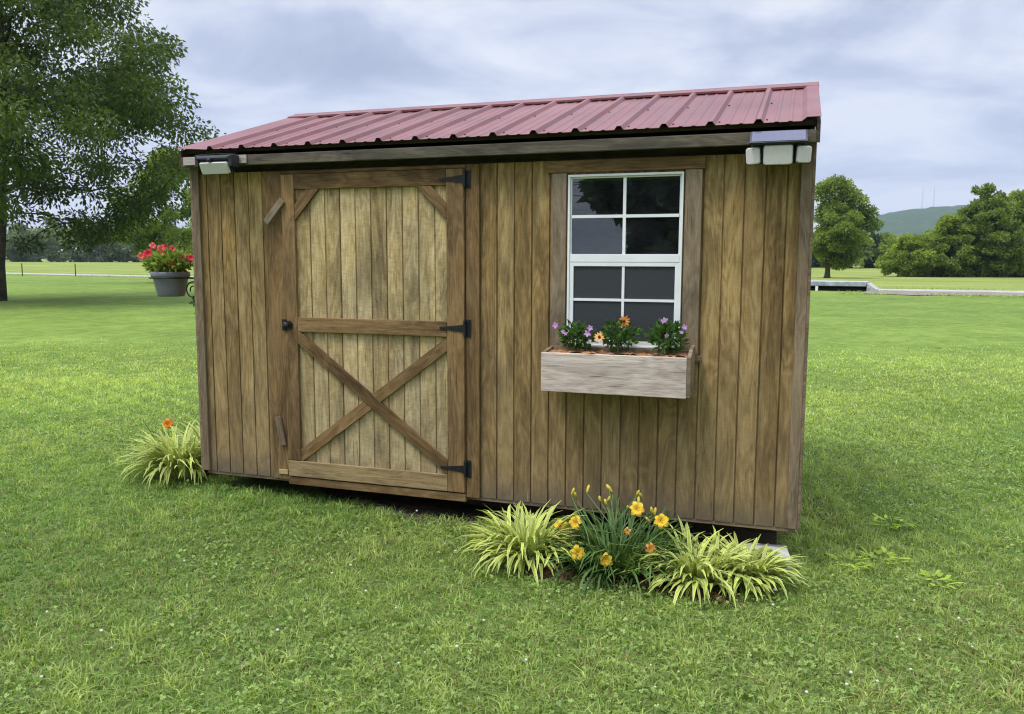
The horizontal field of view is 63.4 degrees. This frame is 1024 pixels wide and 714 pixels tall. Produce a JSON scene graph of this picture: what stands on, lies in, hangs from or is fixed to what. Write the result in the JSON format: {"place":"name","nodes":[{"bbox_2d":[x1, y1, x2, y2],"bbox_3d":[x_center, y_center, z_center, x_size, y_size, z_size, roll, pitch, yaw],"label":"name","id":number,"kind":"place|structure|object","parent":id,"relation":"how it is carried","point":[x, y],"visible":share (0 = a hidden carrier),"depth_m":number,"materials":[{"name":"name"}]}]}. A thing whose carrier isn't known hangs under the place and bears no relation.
{"place":"outdoors","nodes":[
{"label":"outdoors","id":0,"kind":"place"},
{"bbox_2d":[0,259,1023,713],"bbox_3d":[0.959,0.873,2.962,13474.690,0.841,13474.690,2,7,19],"label":"ground","id":1,"kind":"structure","parent":0,"point":[56,307],"depth_m":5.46,"materials":[{"name":"green plant"}]},
{"bbox_2d":[6,227,32,261],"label":"distant tree","id":2,"kind":"object","parent":1,"relation":"on","point":[12,254],"visible":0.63,"depth_m":226.65,"materials":[{"name":"green plant"}]},
{"bbox_2d":[7,222,33,260],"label":"distant tree","id":3,"kind":"object","parent":1,"relation":"on","point":[21,228],"visible":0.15,"depth_m":242.09,"materials":[{"name":"green plant"}]},
{"bbox_2d":[19,228,54,261],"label":"distant tree","id":4,"kind":"object","parent":1,"relation":"on","point":[35,258],"visible":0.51,"depth_m":229.03,"materials":[{"name":"green plant"}]},
{"bbox_2d":[31,216,63,261],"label":"distant tree","id":5,"kind":"object","parent":1,"relation":"on","point":[42,228],"visible":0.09,"depth_m":244.25,"materials":[{"name":"green plant"}]},
{"bbox_2d":[34,225,74,261],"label":"distant tree","id":6,"kind":"object","parent":1,"relation":"on","point":[53,254],"visible":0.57,"depth_m":229.34,"materials":[{"name":"green plant"}]},
{"bbox_2d":[57,226,97,261],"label":"distant tree","id":7,"kind":"object","parent":1,"relation":"on","point":[79,257],"visible":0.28,"depth_m":225.39,"materials":[{"name":"green plant"}]},
{"bbox_2d":[67,217,88,261],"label":"distant tree","id":8,"kind":"object","parent":1,"relation":"on","point":[79,246],"visible":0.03,"depth_m":243.52,"materials":[{"name":"green plant"}]},
{"bbox_2d":[80,222,112,261],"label":"distant tree","id":9,"kind":"object","parent":1,"relation":"on","point":[101,254],"visible":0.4,"depth_m":226.59,"materials":[{"name":"green plant"}]},
{"bbox_2d":[68,275,146,277],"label":"gravel verge","id":10,"kind":"structure","parent":1,"relation":"on","point":[104,276],"depth_m":73.69,"materials":[{"name":"grey gravel"}]},
{"bbox_2d":[0,0,226,300],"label":"shade tree","id":11,"kind":"object","parent":1,"relation":"on","point":[124,93],"visible":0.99,"depth_m":29.10,"materials":[{"name":"green plant"}]},
{"bbox_2d":[105,237,135,261],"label":"distant tree","id":12,"kind":"object","parent":1,"relation":"on","point":[120,257],"visible":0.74,"depth_m":227.89,"materials":[{"name":"green plant"}]},
{"bbox_2d":[114,233,145,261],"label":"distant tree","id":13,"kind":"object","parent":1,"relation":"on","point":[124,249],"visible":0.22,"depth_m":227.62,"materials":[{"name":"green plant"}]},
{"bbox_2d":[106,146,192,259],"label":"broadleaf tree","id":14,"kind":"object","parent":1,"relation":"on","point":[177,236],"visible":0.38,"depth_m":53.35,"materials":[{"name":"green plant"}]},
{"bbox_2d":[115,418,194,477],"bbox_3d":[-2.376,0.640,6.002,0.936,0.420,0.916,2,7,19],"label":"daylily","id":15,"kind":"object","parent":1,"relation":"on","point":[167,422],"visible":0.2,"depth_m":5.91,"materials":[{"name":"green plant"}]},
{"bbox_2d":[108,418,216,489],"bbox_3d":[-2.293,0.627,5.681,0.919,0.390,0.881,2,7,19],"label":"variegated liriope","id":16,"kind":"object","parent":1,"relation":"on","point":[171,460],"visible":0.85,"depth_m":5.56,"materials":[{"name":"green plant"}]},
{"bbox_2d":[165,418,203,475],"bbox_3d":[-2.167,0.626,6.024,0.806,0.387,0.870,2,7,19],"label":"variegated liriope","id":17,"kind":"object","parent":1,"relation":"on","point":[195,431],"visible":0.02,"depth_m":6.00,"materials":[{"name":"green plant"}]},
{"bbox_2d":[341,497,506,527],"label":"bare earth","id":18,"kind":"structure","parent":1,"relation":"on","point":[389,503],"depth_m":5.05,"materials":[{"name":"soil"}]},
{"bbox_2d":[177,82,821,544],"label":"garden shed","id":19,"kind":"structure","parent":1,"relation":"on","point":[387,300],"depth_m":4.71,"materials":[{"name":"brown wood"}]},
{"bbox_2d":[148,277,194,301],"bbox_3d":[-2.204,-0.438,5.678,0.597,0.275,0.284,2,7,19],"label":"wall bracket","id":20,"kind":"object","parent":19,"relation":"attached to","point":[179,278],"depth_m":5.66,"materials":[{"name":"black metal"}]},
{"bbox_2d":[150,272,189,296],"bbox_3d":[-2.352,-0.503,5.721,0.256,0.168,0.256,2,7,19],"label":"flower pot","id":21,"kind":"object","parent":20,"relation":"on","point":[170,287],"visible":0.89,"depth_m":5.63,"materials":[{"name":"plastic"}]},
{"bbox_2d":[137,242,192,272],"bbox_3d":[-2.375,-0.659,5.709,0.428,0.254,0.339,2,7,19],"label":"petunia","id":22,"kind":"object","parent":21,"relation":"in","point":[162,258],"visible":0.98,"depth_m":5.63,"materials":[{"name":"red plant"}]},
{"bbox_2d":[195,153,238,174],"bbox_3d":[-1.771,-1.159,4.961,0.262,0.127,0.100,2,7,19],"label":"solar light","id":23,"kind":"object","parent":19,"relation":"attached to","point":[221,163],"visible":1,"depth_m":4.94,"materials":[{"name":"black plastic"}]},
{"bbox_2d":[280,168,470,492],"bbox_3d":[-0.824,-0.150,4.873,1.231,1.846,0.092,2,7,19],"label":"door","id":24,"kind":"structure","parent":19,"relation":"in","point":[375,325],"depth_m":4.89,"materials":[{"name":"brown wood"}]},
{"bbox_2d":[541,345,694,398],"bbox_3d":[0.550,0.059,4.341,0.778,0.254,0.183,2,7,19],"label":"window box","id":25,"kind":"object","parent":19,"relation":"attached to","point":[634,372],"visible":0.98,"depth_m":4.26,"materials":[{"name":"grey wood"}]},
{"bbox_2d":[552,319,598,352],"bbox_3d":[0.343,-0.110,4.411,0.240,0.186,0.183,2,7,19],"label":"flowering plant","id":26,"kind":"object","parent":25,"relation":"on","point":[575,331],"visible":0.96,"depth_m":4.38,"materials":[{"name":"green plant"}]},
{"bbox_2d":[594,315,643,353],"bbox_3d":[0.560,-0.116,4.326,0.221,0.208,0.188,5,8,35],"label":"flowering plant","id":27,"kind":"object","parent":25,"relation":"on","point":[618,338],"visible":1,"depth_m":4.31,"materials":[{"name":"green plant"}]},
{"bbox_2d":[644,317,688,354],"bbox_3d":[0.799,-0.103,4.252,0.235,0.208,0.193,2,7,19],"label":"flowering plant","id":28,"kind":"object","parent":25,"relation":"in","point":[662,334],"visible":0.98,"depth_m":4.22,"materials":[{"name":"green plant"}]},
{"bbox_2d":[567,171,684,348],"bbox_3d":[0.597,-0.508,4.410,0.611,0.915,0.063,2,7,19],"label":"window","id":29,"kind":"structure","parent":19,"relation":"in","point":[600,287],"depth_m":4.40,"materials":[{"name":"plastic"}]},
{"bbox_2d":[746,129,811,165],"bbox_3d":[1.271,-0.998,3.956,0.302,0.169,0.105,2,7,19],"label":"solar light","id":30,"kind":"object","parent":19,"relation":"attached to","point":[779,147],"visible":1,"depth_m":3.93,"materials":[{"name":"white plastic"}]},
{"bbox_2d":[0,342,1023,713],"bbox_3d":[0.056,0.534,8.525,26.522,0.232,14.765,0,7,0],"label":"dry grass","id":31,"kind":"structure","parent":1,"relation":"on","point":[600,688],"depth_m":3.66,"materials":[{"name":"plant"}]},
{"bbox_2d":[0,388,1023,713],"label":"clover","id":32,"kind":"object","parent":1,"relation":"on","point":[660,693],"depth_m":3.47,"materials":[{"name":"green plant"}]},
{"bbox_2d":[453,499,594,587],"bbox_3d":[0.070,0.911,4.330,0.794,0.359,0.761,2,7,19],"label":"variegated liriope","id":33,"kind":"object","parent":1,"relation":"on","point":[511,545],"visible":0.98,"depth_m":4.23,"materials":[{"name":"green plant"}]},
{"bbox_2d":[62,273,1023,297],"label":"roadside grass","id":34,"kind":"structure","parent":1,"relation":"on","point":[952,294],"depth_m":39.03,"materials":[{"name":"green plant"}]},
{"bbox_2d":[319,487,866,527],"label":"shaded earth","id":35,"kind":"structure","parent":1,"relation":"on","point":[424,504],"depth_m":5.23,"materials":[{"name":"soil"}]},
{"bbox_2d":[526,484,706,597],"bbox_3d":[0.538,0.925,4.201,0.993,0.505,0.986,2,7,19],"label":"daylily","id":36,"kind":"object","parent":1,"relation":"on","point":[612,544],"visible":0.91,"depth_m":4.16,"materials":[{"name":"green plant"}]},
{"bbox_2d":[504,549,745,606],"bbox_3d":[0.575,1.073,4.248,1.330,0.082,0.596,2,7,19],"label":"mulch bed","id":37,"kind":"object","parent":1,"relation":"on","point":[548,572],"visible":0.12,"depth_m":4.04,"materials":[{"name":"brown wood"}]},
{"bbox_2d":[693,532,808,603],"bbox_3d":[1.149,1.019,4.085,0.615,0.267,0.623,2,7,19],"label":"variegated liriope","id":38,"kind":"object","parent":37,"relation":"in","point":[771,569],"visible":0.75,"depth_m":3.99,"materials":[{"name":"green plant"}]},
{"bbox_2d":[617,516,763,612],"bbox_3d":[0.884,1.006,4.061,0.751,0.296,0.750,2,7,19],"label":"variegated liriope","id":39,"kind":"object","parent":1,"relation":"on","point":[693,564],"visible":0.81,"depth_m":3.96,"materials":[{"name":"green plant"}]},
{"bbox_2d":[741,542,790,575],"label":"stone block","id":40,"kind":"structure","parent":1,"relation":"on","point":[782,551],"depth_m":4.30,"materials":[{"name":"stone"}]},
{"bbox_2d":[812,233,818,267],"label":"distant tree","id":41,"kind":"object","parent":1,"relation":"on","point":[814,261],"visible":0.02,"depth_m":157.36,"materials":[{"name":"green plant"}]},
{"bbox_2d":[811,280,878,290],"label":"culvert bridge","id":42,"kind":"structure","parent":1,"relation":"on","point":[867,285],"depth_m":43.71,"materials":[{"name":"concrete"}]},
{"bbox_2d":[812,174,884,277],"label":"broadleaf tree","id":43,"kind":"object","parent":1,"relation":"on","point":[840,235],"visible":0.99,"depth_m":76.84,"materials":[{"name":"green plant"}]},
{"bbox_2d":[825,552,873,571],"bbox_3d":[1.781,1.071,4.355,0.216,0.030,0.240,0,7,-3],"label":"weed","id":44,"kind":"object","parent":1,"relation":"on","point":[852,557],"visible":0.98,"depth_m":4.33,"materials":[{"name":"green plant"}]},
{"bbox_2d":[842,238,875,267],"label":"distant tree","id":45,"kind":"object","parent":1,"relation":"on","point":[865,247],"visible":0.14,"depth_m":150.33,"materials":[{"name":"green plant"}]},
{"bbox_2d":[856,233,884,267],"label":"distant tree","id":46,"kind":"object","parent":1,"relation":"on","point":[877,239],"visible":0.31,"depth_m":156.32,"materials":[{"name":"green plant"}]},
{"bbox_2d":[869,238,898,259],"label":"distant tree","id":47,"kind":"object","parent":1,"relation":"on","point":[880,251],"visible":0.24,"depth_m":153.16,"materials":[{"name":"green plant"}]},
{"bbox_2d":[860,546,910,564],"bbox_3d":[1.992,1.060,4.432,0.264,0.029,0.253,2,7,19],"label":"weed","id":48,"kind":"object","parent":1,"relation":"on","point":[880,552],"visible":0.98,"depth_m":4.45,"materials":[{"name":"green plant"}]},
{"bbox_2d":[878,231,898,241],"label":"distant tree","id":49,"kind":"object","parent":1,"relation":"on","point":[887,235],"visible":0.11,"depth_m":171.70,"materials":[{"name":"green plant"}]},
{"bbox_2d":[870,513,915,529],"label":"weed","id":50,"kind":"object","parent":1,"relation":"on","point":[885,516],"visible":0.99,"depth_m":5.01,"materials":[{"name":"green plant"}]},
{"bbox_2d":[874,233,948,276],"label":"thicket tree","id":51,"kind":"object","parent":1,"relation":"on","point":[908,255],"visible":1,"depth_m":85.17,"materials":[{"name":"green plant"}]},
{"bbox_2d":[920,229,948,258],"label":"distant tree","id":52,"kind":"object","parent":1,"relation":"on","point":[927,231],"visible":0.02,"depth_m":155.13,"materials":[{"name":"green plant"}]},
{"bbox_2d":[913,569,965,587],"bbox_3d":[2.126,1.107,4.145,0.253,0.033,0.236,2,7,19],"label":"weed","id":53,"kind":"object","parent":1,"relation":"on","point":[939,574],"visible":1,"depth_m":4.15,"materials":[{"name":"green plant"}]},
{"bbox_2d":[858,290,1023,295],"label":"gravel verge","id":54,"kind":"structure","parent":1,"relation":"on","point":[898,292],"depth_m":38.84,"materials":[{"name":"grey gravel"}]},
{"bbox_2d":[924,213,990,276],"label":"tree","id":55,"kind":"object","parent":1,"relation":"on","point":[947,236],"visible":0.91,"depth_m":84.63,"materials":[{"name":"green plant"}]},
{"bbox_2d":[949,182,1023,276],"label":"tree","id":56,"kind":"object","parent":1,"relation":"on","point":[986,212],"visible":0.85,"depth_m":83.76,"materials":[{"name":"green plant"}]},
{"bbox_2d":[989,188,1023,276],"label":"tree","id":57,"kind":"object","parent":1,"relation":"on","point":[1016,206],"visible":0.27,"depth_m":85.16,"materials":[{"name":"green plant"}]},
{"bbox_2d":[3,0,1023,257],"label":"sky","id":58,"kind":"structure","parent":0,"point":[915,95],"materials":[{"name":"grey"}]},
{"bbox_2d":[6,273,1023,292],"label":"road","id":59,"kind":"structure","parent":0,"point":[851,289],"depth_m":44.01,"materials":[{"name":"grey asphalt"}]},
{"bbox_2d":[863,205,971,236],"bbox_3d":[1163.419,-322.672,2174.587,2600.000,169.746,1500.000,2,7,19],"label":"hill","id":60,"kind":"structure","parent":0,"point":[915,221],"depth_m":1864.92,"materials":[{"name":"green plant"}]}
]}

